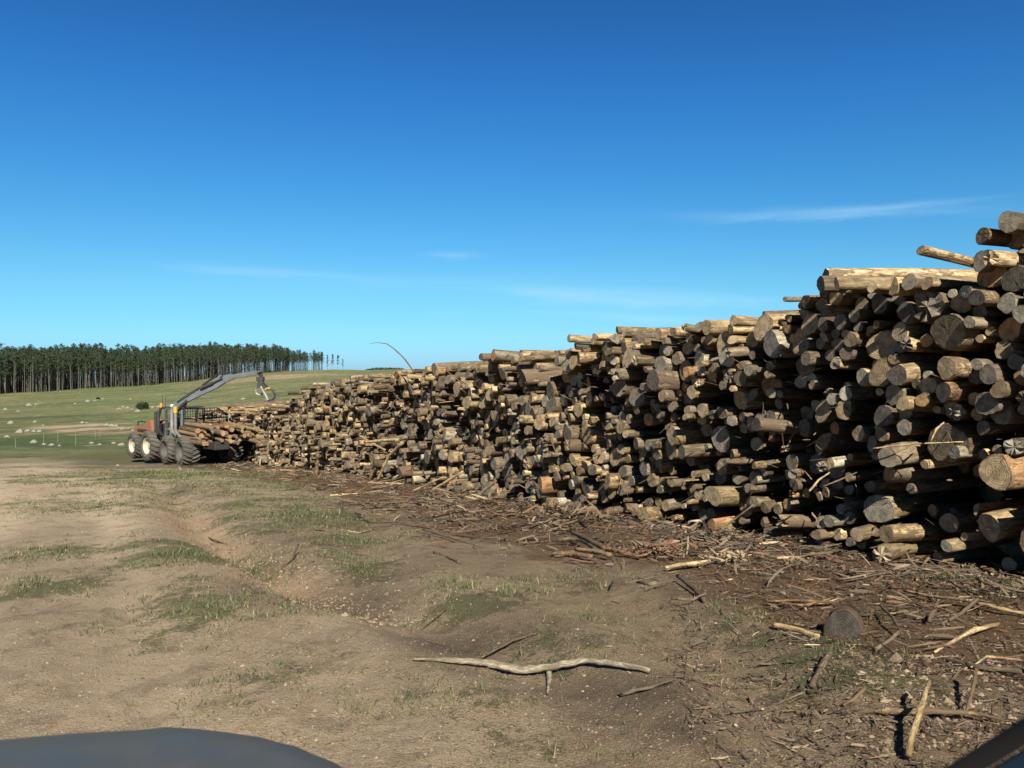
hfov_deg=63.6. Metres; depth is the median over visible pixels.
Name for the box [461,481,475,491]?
log
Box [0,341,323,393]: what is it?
plantation wood
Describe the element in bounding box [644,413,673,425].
log
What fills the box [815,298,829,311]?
log
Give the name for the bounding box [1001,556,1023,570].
log
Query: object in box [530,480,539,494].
log
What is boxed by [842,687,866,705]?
branch
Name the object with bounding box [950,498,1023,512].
log
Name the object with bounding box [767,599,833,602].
branch
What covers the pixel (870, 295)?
log
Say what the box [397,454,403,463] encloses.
log
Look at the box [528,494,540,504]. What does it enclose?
log
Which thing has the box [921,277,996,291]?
log
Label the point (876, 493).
log
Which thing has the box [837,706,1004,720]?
branch
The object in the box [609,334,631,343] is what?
log
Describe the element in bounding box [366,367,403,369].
distant wood
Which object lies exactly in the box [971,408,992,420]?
log
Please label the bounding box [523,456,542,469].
log
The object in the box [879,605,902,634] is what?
branch
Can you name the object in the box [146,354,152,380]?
eucalyptus tree
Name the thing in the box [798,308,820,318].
log
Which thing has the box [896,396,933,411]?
log
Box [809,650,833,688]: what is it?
branch
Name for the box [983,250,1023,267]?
log
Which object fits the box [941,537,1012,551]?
log
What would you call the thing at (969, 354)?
log
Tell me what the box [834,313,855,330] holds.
log
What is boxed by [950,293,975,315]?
log
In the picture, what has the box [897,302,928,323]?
log
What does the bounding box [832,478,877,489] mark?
log
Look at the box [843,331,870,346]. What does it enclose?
log
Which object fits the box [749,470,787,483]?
log
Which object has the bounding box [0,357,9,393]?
eucalyptus tree
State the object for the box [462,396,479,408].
log
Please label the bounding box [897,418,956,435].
log
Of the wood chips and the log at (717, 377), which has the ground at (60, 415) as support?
the wood chips
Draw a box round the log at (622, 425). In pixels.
[616,419,680,433]
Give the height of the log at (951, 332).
0.489 m
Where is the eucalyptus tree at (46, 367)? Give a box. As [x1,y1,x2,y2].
[45,352,52,377]
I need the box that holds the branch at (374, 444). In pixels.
[358,435,385,450]
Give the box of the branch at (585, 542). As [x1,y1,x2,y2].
[557,537,597,548]
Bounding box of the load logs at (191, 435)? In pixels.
[168,421,260,442]
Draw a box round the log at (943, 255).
[916,245,973,267]
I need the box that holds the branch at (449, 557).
[433,551,460,563]
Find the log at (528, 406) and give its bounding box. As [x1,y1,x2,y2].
[525,402,542,414]
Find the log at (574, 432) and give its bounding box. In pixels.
[563,425,582,440]
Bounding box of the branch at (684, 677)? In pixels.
[658,676,714,686]
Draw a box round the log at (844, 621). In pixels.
[823,604,863,638]
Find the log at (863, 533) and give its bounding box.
[850,500,976,541]
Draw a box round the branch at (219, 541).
[208,537,237,547]
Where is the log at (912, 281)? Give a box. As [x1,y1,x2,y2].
[901,273,974,291]
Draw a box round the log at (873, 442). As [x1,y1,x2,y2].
[867,435,928,451]
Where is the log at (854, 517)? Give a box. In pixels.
[843,509,868,523]
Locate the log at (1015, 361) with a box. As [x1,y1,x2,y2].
[1007,353,1023,370]
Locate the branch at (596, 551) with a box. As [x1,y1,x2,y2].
[574,547,611,556]
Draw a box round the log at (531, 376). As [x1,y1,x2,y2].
[519,369,562,384]
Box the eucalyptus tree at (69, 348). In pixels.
[66,347,75,389]
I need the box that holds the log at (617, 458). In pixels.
[610,447,640,465]
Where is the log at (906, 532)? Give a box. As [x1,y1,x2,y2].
[879,522,973,542]
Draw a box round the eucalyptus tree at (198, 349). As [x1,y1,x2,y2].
[194,348,202,379]
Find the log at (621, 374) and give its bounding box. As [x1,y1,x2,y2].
[608,368,647,380]
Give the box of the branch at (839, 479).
[823,472,856,486]
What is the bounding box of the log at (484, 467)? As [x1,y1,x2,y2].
[480,458,492,476]
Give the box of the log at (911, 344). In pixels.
[901,337,952,354]
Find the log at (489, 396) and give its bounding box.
[485,389,498,400]
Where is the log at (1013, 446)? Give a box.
[1003,437,1023,455]
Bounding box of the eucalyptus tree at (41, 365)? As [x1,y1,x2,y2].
[37,358,44,391]
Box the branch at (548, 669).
[413,657,650,693]
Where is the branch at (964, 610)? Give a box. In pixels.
[940,598,978,625]
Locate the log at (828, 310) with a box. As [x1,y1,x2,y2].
[821,304,854,316]
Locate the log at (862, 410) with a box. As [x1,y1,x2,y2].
[835,400,888,420]
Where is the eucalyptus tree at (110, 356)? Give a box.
[106,351,113,386]
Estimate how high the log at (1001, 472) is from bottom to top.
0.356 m
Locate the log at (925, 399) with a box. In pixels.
[915,392,945,407]
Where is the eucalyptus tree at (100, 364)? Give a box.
[98,355,103,387]
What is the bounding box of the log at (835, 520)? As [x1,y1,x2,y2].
[823,514,875,526]
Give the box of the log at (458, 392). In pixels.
[453,381,466,396]
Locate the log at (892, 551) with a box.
[872,541,912,563]
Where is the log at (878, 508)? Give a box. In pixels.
[863,490,981,522]
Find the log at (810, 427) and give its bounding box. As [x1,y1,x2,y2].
[798,418,831,436]
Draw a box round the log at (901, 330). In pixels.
[892,321,931,341]
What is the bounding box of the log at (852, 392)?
[839,385,885,400]
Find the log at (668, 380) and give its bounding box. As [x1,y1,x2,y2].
[646,369,683,391]
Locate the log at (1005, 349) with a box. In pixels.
[994,340,1023,359]
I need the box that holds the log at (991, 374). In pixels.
[979,364,1017,384]
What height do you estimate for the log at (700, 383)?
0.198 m
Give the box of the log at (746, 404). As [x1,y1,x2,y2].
[734,387,776,409]
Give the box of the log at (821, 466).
[816,461,827,471]
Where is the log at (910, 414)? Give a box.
[898,410,945,419]
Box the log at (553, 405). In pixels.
[546,397,569,412]
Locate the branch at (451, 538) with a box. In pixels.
[422,529,481,547]
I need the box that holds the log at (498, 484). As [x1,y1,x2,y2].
[483,481,504,494]
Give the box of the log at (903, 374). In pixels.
[886,362,937,385]
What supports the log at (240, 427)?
on the log at (230, 429)
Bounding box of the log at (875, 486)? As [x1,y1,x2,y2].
[864,480,980,492]
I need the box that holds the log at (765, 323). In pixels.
[753,311,799,341]
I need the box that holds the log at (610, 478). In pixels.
[604,473,627,489]
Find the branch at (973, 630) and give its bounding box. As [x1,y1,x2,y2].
[933,622,1000,652]
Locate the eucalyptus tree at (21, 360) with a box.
[18,353,27,391]
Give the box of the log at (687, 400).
[684,392,733,403]
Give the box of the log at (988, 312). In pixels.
[972,306,1011,319]
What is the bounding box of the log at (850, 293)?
[841,290,867,298]
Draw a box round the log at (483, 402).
[478,394,495,408]
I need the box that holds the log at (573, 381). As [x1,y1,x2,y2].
[570,374,577,385]
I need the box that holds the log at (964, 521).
[939,512,978,532]
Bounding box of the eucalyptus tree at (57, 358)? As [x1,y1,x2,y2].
[54,353,62,370]
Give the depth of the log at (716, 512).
11.79 m
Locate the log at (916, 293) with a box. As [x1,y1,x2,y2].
[914,290,947,298]
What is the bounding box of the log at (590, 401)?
[586,390,606,406]
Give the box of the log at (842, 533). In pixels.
[833,523,871,540]
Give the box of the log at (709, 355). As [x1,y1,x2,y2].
[694,349,718,365]
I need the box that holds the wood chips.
[655,564,1023,767]
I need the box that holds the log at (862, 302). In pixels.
[855,296,871,308]
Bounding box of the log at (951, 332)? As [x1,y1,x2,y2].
[930,313,996,354]
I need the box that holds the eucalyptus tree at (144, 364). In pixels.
[141,354,147,385]
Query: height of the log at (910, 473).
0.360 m
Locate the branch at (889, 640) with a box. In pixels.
[873,629,901,651]
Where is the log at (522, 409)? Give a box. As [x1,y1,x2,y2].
[520,405,525,414]
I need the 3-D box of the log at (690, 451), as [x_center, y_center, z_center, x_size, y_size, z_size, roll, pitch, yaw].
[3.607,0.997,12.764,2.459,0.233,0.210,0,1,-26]
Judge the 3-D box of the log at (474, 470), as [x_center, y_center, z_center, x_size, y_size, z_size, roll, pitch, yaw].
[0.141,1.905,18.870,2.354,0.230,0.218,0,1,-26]
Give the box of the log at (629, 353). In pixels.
[622,347,659,368]
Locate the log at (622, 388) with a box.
[611,381,641,396]
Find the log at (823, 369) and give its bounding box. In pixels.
[796,358,857,376]
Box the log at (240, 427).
[220,424,243,429]
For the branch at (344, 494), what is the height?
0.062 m
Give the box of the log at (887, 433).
[875,425,929,441]
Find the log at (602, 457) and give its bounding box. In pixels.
[593,448,612,463]
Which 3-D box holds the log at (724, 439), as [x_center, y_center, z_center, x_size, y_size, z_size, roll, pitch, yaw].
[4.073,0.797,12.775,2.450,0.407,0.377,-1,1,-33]
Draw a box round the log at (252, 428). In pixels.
[219,423,258,430]
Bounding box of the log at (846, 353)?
[839,346,874,360]
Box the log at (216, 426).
[209,425,219,428]
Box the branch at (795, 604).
[763,598,830,606]
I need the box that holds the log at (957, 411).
[943,402,974,420]
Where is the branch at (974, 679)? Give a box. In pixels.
[963,667,978,716]
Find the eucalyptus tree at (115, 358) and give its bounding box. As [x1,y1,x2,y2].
[111,352,119,386]
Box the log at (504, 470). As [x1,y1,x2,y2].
[502,462,507,477]
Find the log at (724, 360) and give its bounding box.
[718,350,751,367]
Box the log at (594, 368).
[590,364,607,373]
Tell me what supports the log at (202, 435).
on the log
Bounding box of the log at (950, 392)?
[935,381,991,402]
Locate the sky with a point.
(433, 181)
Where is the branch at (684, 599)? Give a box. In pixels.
[671,597,697,600]
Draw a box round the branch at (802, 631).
[772,622,820,639]
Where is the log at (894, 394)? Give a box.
[885,384,917,405]
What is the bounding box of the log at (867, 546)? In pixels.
[857,541,884,549]
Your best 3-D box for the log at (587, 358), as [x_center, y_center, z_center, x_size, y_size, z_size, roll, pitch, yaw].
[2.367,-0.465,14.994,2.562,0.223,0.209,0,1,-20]
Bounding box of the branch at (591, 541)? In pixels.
[569,529,606,549]
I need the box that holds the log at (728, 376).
[723,368,736,383]
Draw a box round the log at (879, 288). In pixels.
[867,282,913,296]
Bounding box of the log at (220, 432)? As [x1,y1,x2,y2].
[212,429,224,435]
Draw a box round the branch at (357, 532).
[338,529,371,532]
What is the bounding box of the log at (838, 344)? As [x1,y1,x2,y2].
[831,338,845,350]
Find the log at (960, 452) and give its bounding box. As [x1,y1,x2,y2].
[948,446,978,458]
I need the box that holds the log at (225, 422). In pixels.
[218,421,244,429]
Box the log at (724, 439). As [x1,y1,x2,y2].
[711,425,757,452]
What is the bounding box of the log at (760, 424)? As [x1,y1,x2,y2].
[751,417,819,436]
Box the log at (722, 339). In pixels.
[717,331,748,352]
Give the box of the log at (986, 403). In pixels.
[975,392,1016,414]
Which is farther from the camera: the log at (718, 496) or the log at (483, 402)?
the log at (483, 402)
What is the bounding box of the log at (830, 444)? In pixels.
[815,432,868,456]
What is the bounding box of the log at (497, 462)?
[490,455,505,469]
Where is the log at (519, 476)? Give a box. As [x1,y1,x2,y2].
[517,471,522,478]
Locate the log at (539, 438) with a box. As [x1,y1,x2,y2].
[535,433,544,444]
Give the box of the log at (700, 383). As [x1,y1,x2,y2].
[695,378,719,386]
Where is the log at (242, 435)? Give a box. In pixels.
[231,432,246,437]
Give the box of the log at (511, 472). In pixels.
[506,470,519,482]
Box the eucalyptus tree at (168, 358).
[163,352,171,382]
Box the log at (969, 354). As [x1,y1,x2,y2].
[948,351,996,358]
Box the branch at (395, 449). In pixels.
[376,441,403,481]
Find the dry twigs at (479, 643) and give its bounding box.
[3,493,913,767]
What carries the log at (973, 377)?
on the log at (950, 392)
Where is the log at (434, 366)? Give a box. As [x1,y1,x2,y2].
[431,361,482,376]
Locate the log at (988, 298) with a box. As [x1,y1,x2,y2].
[968,290,1007,306]
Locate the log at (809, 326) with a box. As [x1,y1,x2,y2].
[801,313,820,335]
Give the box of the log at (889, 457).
[878,438,933,467]
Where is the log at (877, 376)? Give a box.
[868,358,895,387]
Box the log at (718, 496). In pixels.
[703,486,790,506]
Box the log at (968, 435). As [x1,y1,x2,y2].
[927,422,1016,462]
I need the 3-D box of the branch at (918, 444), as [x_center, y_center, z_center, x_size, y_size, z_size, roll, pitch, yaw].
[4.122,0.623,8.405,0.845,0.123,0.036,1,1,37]
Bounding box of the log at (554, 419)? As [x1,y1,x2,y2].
[549,416,558,427]
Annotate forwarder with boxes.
[126,362,275,465]
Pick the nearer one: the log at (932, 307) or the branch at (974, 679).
the branch at (974, 679)
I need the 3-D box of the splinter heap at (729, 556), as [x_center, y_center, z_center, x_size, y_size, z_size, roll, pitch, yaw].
[2.342,1.817,8.764,0.738,0.175,0.523,0,1,0]
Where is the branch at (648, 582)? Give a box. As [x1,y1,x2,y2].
[637,578,663,585]
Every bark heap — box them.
[494,493,629,521]
[605,532,716,559]
[653,518,787,548]
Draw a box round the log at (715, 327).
[702,319,729,335]
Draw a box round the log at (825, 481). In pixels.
[819,477,833,488]
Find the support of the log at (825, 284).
on the stacked logs at (683, 342)
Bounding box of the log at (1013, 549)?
[996,536,1023,556]
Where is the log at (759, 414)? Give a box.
[755,408,800,417]
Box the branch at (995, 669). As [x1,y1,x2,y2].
[944,657,1021,673]
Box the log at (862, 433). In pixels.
[852,424,875,441]
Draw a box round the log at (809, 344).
[798,339,827,353]
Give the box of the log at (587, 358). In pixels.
[577,352,601,363]
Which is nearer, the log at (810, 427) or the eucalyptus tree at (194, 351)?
the log at (810, 427)
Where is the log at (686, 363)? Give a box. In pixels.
[680,360,694,382]
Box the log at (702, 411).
[697,403,728,418]
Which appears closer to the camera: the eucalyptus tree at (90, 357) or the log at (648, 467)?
the log at (648, 467)
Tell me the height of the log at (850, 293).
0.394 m
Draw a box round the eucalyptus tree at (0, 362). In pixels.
[0,343,6,393]
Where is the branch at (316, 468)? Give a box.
[313,449,318,474]
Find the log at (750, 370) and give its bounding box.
[744,365,799,376]
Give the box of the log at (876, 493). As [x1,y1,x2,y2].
[874,478,888,494]
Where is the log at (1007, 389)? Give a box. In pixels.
[990,381,1023,397]
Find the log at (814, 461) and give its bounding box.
[810,454,834,473]
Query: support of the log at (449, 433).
on the log at (443, 454)
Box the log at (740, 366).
[736,360,771,369]
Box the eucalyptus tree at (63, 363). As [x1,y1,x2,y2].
[59,357,65,389]
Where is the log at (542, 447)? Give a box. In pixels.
[540,442,552,453]
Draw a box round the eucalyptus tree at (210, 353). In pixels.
[207,343,215,377]
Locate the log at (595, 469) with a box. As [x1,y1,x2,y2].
[588,463,619,474]
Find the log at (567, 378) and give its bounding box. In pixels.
[562,371,577,382]
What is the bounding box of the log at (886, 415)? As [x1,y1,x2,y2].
[874,404,927,426]
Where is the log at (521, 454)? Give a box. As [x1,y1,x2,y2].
[515,444,534,460]
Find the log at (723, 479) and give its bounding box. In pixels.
[715,471,737,483]
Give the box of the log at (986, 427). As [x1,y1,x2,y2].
[976,420,1023,434]
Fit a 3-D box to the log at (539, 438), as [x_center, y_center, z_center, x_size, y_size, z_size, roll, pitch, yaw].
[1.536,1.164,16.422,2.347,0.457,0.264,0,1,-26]
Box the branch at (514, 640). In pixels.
[481,630,539,657]
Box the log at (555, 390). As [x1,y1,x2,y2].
[546,381,565,398]
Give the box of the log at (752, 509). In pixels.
[746,496,842,511]
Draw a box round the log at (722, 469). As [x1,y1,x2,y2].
[717,452,778,474]
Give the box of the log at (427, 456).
[424,450,434,463]
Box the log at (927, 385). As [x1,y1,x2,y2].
[918,377,968,393]
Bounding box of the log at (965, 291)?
[959,285,1009,297]
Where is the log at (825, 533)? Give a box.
[811,523,869,539]
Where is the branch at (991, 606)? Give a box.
[976,602,1023,615]
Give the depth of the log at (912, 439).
9.32 m
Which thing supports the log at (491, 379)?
on the log at (489, 396)
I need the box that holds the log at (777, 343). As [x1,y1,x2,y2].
[763,329,800,357]
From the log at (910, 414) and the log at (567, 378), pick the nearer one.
the log at (910, 414)
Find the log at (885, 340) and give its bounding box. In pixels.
[866,330,923,359]
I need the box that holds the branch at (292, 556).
[284,544,298,566]
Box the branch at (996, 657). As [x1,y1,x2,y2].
[970,655,1021,667]
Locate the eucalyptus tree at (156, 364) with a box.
[152,352,159,384]
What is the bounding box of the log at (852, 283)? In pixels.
[834,276,976,290]
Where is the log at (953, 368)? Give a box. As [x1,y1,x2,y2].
[937,356,988,379]
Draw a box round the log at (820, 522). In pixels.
[816,513,837,527]
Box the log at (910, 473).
[883,464,973,482]
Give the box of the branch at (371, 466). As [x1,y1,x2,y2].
[369,452,373,480]
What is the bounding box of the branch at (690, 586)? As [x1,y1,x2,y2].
[676,574,705,602]
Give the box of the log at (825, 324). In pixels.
[817,316,836,331]
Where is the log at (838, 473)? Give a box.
[827,463,884,478]
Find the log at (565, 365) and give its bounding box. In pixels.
[562,360,591,372]
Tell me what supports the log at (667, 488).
on the stacked logs at (683, 342)
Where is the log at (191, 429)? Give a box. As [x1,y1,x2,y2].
[169,425,200,433]
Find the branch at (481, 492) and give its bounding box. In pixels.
[474,479,496,500]
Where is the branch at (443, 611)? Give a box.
[421,593,480,629]
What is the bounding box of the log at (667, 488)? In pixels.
[656,484,682,493]
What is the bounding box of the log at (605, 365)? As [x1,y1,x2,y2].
[599,361,614,369]
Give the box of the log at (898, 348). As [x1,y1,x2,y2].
[894,342,907,352]
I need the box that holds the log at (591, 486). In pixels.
[581,480,600,494]
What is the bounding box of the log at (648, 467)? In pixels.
[639,460,658,475]
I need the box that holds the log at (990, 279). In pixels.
[977,266,1010,289]
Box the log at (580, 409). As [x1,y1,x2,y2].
[573,403,610,417]
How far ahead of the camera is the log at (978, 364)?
8.06 m
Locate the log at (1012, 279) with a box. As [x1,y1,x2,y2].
[1000,265,1023,292]
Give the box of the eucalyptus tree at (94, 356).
[91,353,99,387]
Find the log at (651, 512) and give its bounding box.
[637,506,697,520]
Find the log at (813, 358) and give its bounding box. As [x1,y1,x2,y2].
[801,351,830,365]
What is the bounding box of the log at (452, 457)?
[448,451,464,462]
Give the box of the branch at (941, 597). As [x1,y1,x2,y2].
[903,590,973,602]
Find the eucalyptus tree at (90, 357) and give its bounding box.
[86,349,93,387]
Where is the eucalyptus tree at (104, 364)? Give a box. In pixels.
[101,357,105,383]
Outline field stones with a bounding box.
[3,390,237,441]
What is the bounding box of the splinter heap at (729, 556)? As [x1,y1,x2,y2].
[699,548,770,564]
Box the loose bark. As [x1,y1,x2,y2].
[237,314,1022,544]
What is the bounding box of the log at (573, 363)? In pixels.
[569,356,592,369]
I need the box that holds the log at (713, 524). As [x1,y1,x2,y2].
[708,512,790,530]
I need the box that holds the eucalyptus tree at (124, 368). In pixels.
[121,355,127,386]
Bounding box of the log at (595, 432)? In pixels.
[581,424,605,444]
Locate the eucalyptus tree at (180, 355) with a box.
[176,344,185,381]
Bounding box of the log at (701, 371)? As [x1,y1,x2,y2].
[696,367,708,376]
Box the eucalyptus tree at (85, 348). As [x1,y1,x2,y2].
[82,346,90,387]
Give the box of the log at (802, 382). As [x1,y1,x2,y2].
[795,375,856,388]
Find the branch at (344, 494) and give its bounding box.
[330,493,358,495]
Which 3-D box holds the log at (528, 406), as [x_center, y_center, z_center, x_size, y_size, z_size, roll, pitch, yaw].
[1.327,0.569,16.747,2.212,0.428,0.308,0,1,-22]
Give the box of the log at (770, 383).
[761,377,840,396]
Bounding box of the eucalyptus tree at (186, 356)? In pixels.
[182,348,190,381]
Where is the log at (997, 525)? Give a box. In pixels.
[977,505,1023,542]
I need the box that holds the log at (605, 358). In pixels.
[602,352,608,360]
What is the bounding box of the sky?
[0,0,1023,377]
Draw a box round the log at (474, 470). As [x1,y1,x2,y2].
[469,465,480,474]
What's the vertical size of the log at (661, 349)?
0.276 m
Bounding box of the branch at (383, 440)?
[364,438,398,442]
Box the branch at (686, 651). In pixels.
[658,650,687,674]
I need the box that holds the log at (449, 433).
[443,428,457,441]
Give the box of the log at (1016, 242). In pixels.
[1006,234,1023,249]
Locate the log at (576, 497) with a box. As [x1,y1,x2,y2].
[573,494,579,500]
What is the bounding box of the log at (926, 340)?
[920,334,937,346]
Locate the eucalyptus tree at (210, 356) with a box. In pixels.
[205,348,211,378]
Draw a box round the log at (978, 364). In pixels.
[970,359,1007,370]
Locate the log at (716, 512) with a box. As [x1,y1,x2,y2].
[705,507,741,518]
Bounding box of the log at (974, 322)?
[963,316,1003,329]
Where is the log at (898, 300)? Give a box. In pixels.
[892,296,914,304]
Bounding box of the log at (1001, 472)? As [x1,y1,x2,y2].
[978,454,1023,490]
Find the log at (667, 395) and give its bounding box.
[658,390,733,403]
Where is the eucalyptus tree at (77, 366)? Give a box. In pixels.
[75,353,82,388]
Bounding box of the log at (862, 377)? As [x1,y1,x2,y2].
[856,368,871,385]
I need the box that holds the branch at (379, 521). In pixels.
[355,512,409,522]
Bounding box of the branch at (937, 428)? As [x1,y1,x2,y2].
[931,422,944,440]
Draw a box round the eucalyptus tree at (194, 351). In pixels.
[189,350,197,381]
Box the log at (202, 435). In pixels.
[197,433,204,438]
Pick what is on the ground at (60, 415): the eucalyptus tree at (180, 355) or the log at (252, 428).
the eucalyptus tree at (180, 355)
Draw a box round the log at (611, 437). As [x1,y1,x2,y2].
[604,431,615,442]
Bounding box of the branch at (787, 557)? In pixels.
[776,556,799,559]
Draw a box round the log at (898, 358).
[888,353,947,364]
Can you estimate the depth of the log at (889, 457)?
8.73 m
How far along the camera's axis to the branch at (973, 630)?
5.75 m
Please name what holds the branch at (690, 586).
on the ground at (60, 415)
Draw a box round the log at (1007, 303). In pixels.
[997,292,1023,313]
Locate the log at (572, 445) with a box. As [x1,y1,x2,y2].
[564,439,591,451]
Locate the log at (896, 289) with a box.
[889,277,914,295]
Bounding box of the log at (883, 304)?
[872,293,899,314]
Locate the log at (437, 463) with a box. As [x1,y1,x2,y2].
[434,459,447,469]
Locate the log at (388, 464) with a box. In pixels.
[382,459,396,471]
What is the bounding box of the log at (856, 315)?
[849,309,900,322]
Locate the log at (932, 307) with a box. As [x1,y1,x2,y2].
[914,291,966,323]
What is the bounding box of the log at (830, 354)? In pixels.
[825,349,839,360]
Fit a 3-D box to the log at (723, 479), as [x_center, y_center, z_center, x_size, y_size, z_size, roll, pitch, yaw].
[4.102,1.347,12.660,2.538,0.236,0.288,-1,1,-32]
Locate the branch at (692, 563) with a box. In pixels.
[664,559,710,568]
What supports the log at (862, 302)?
on the log at (842, 322)
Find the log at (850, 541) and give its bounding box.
[845,536,881,546]
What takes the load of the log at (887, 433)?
on the log at (889, 457)
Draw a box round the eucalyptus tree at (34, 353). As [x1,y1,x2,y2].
[27,347,38,391]
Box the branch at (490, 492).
[487,478,496,499]
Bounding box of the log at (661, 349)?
[659,344,665,355]
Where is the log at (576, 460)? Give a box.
[569,453,593,465]
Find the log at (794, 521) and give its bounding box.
[776,514,840,528]
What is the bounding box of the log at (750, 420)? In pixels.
[747,415,758,431]
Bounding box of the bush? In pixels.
[135,401,149,409]
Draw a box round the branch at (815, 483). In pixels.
[809,472,829,491]
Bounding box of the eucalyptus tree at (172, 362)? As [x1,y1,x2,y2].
[170,347,176,382]
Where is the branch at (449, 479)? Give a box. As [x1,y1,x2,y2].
[427,470,463,492]
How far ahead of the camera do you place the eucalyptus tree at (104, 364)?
353.17 m
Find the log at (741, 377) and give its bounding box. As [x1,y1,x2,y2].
[734,370,763,385]
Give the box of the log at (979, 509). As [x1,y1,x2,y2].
[973,499,1023,515]
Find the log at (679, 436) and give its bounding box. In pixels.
[666,426,712,445]
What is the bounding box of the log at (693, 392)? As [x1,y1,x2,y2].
[687,385,733,398]
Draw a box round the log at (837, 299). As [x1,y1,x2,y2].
[829,293,856,305]
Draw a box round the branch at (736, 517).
[716,504,753,535]
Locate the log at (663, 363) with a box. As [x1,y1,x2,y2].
[654,356,680,371]
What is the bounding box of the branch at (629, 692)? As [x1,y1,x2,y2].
[619,678,674,695]
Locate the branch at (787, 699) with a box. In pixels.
[718,689,809,714]
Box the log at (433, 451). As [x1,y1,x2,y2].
[431,444,441,454]
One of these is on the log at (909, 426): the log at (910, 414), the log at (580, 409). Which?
the log at (910, 414)
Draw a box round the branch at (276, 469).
[256,469,294,471]
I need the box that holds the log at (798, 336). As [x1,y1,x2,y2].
[789,328,805,345]
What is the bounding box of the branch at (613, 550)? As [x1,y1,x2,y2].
[604,547,640,558]
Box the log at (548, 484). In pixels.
[538,476,569,493]
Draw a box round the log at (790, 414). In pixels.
[766,409,802,420]
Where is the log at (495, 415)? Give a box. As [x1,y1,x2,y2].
[491,411,507,421]
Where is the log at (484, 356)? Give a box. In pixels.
[479,353,490,360]
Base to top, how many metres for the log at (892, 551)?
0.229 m
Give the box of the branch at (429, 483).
[414,477,443,490]
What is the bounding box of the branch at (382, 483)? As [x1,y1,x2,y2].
[354,481,403,484]
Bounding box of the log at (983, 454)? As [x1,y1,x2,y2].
[978,448,993,460]
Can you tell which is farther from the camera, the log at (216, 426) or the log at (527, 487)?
the log at (216, 426)
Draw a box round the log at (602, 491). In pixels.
[599,482,607,495]
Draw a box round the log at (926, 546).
[908,539,993,554]
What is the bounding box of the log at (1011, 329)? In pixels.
[998,316,1023,342]
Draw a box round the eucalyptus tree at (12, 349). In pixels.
[7,347,19,392]
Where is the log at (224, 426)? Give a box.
[219,425,228,428]
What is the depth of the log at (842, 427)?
10.03 m
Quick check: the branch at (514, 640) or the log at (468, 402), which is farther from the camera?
the log at (468, 402)
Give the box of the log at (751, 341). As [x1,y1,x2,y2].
[746,331,763,346]
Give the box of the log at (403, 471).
[397,465,412,477]
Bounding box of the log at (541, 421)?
[534,414,555,430]
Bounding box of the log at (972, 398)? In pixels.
[968,392,979,405]
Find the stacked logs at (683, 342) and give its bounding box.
[191,244,1023,562]
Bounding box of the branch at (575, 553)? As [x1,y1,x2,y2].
[551,550,592,559]
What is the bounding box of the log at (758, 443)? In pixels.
[750,434,801,450]
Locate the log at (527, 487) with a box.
[525,480,530,493]
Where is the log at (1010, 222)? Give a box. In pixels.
[998,211,1023,234]
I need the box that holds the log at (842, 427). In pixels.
[830,421,874,434]
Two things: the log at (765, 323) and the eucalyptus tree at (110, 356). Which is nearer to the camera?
the log at (765, 323)
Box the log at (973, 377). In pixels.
[968,370,984,383]
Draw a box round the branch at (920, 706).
[903,679,930,757]
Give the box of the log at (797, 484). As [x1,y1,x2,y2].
[790,476,828,490]
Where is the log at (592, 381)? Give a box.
[586,376,612,387]
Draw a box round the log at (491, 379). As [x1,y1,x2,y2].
[488,376,506,382]
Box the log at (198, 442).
[174,438,205,445]
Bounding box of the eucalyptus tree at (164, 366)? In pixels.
[162,353,168,379]
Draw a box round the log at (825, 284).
[817,275,868,292]
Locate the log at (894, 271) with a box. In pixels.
[822,268,978,276]
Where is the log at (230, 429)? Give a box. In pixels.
[207,422,234,431]
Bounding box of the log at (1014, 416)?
[990,399,1023,424]
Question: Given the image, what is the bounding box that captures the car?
[0,717,1023,767]
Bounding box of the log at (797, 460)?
[786,451,816,469]
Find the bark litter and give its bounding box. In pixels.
[140,456,1023,693]
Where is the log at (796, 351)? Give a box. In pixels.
[793,341,801,354]
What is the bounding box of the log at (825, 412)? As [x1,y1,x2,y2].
[815,398,886,422]
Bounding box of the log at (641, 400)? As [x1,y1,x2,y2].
[629,388,658,406]
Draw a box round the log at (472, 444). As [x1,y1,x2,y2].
[469,437,478,446]
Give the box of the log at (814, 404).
[811,400,820,410]
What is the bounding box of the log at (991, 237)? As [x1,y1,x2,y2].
[976,227,1011,246]
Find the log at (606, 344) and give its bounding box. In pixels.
[601,341,620,352]
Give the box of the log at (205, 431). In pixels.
[200,429,207,433]
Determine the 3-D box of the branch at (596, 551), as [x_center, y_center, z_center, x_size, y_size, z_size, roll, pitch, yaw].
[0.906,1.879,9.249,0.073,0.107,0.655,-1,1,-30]
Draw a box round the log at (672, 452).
[665,439,679,459]
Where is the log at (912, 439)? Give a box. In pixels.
[906,438,926,440]
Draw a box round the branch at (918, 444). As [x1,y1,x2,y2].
[873,441,963,448]
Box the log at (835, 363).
[830,357,872,369]
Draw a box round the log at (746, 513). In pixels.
[739,502,774,516]
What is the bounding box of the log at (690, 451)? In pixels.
[678,443,716,459]
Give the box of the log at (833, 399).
[826,393,883,405]
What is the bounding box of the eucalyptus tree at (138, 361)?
[136,355,141,385]
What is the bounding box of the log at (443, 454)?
[439,449,448,459]
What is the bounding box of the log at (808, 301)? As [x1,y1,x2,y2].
[801,295,820,308]
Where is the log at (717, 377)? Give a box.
[707,367,723,381]
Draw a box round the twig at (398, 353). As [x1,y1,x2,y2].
[370,342,413,372]
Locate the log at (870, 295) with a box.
[867,292,875,299]
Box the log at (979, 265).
[973,250,997,272]
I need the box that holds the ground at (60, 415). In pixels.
[0,369,1023,767]

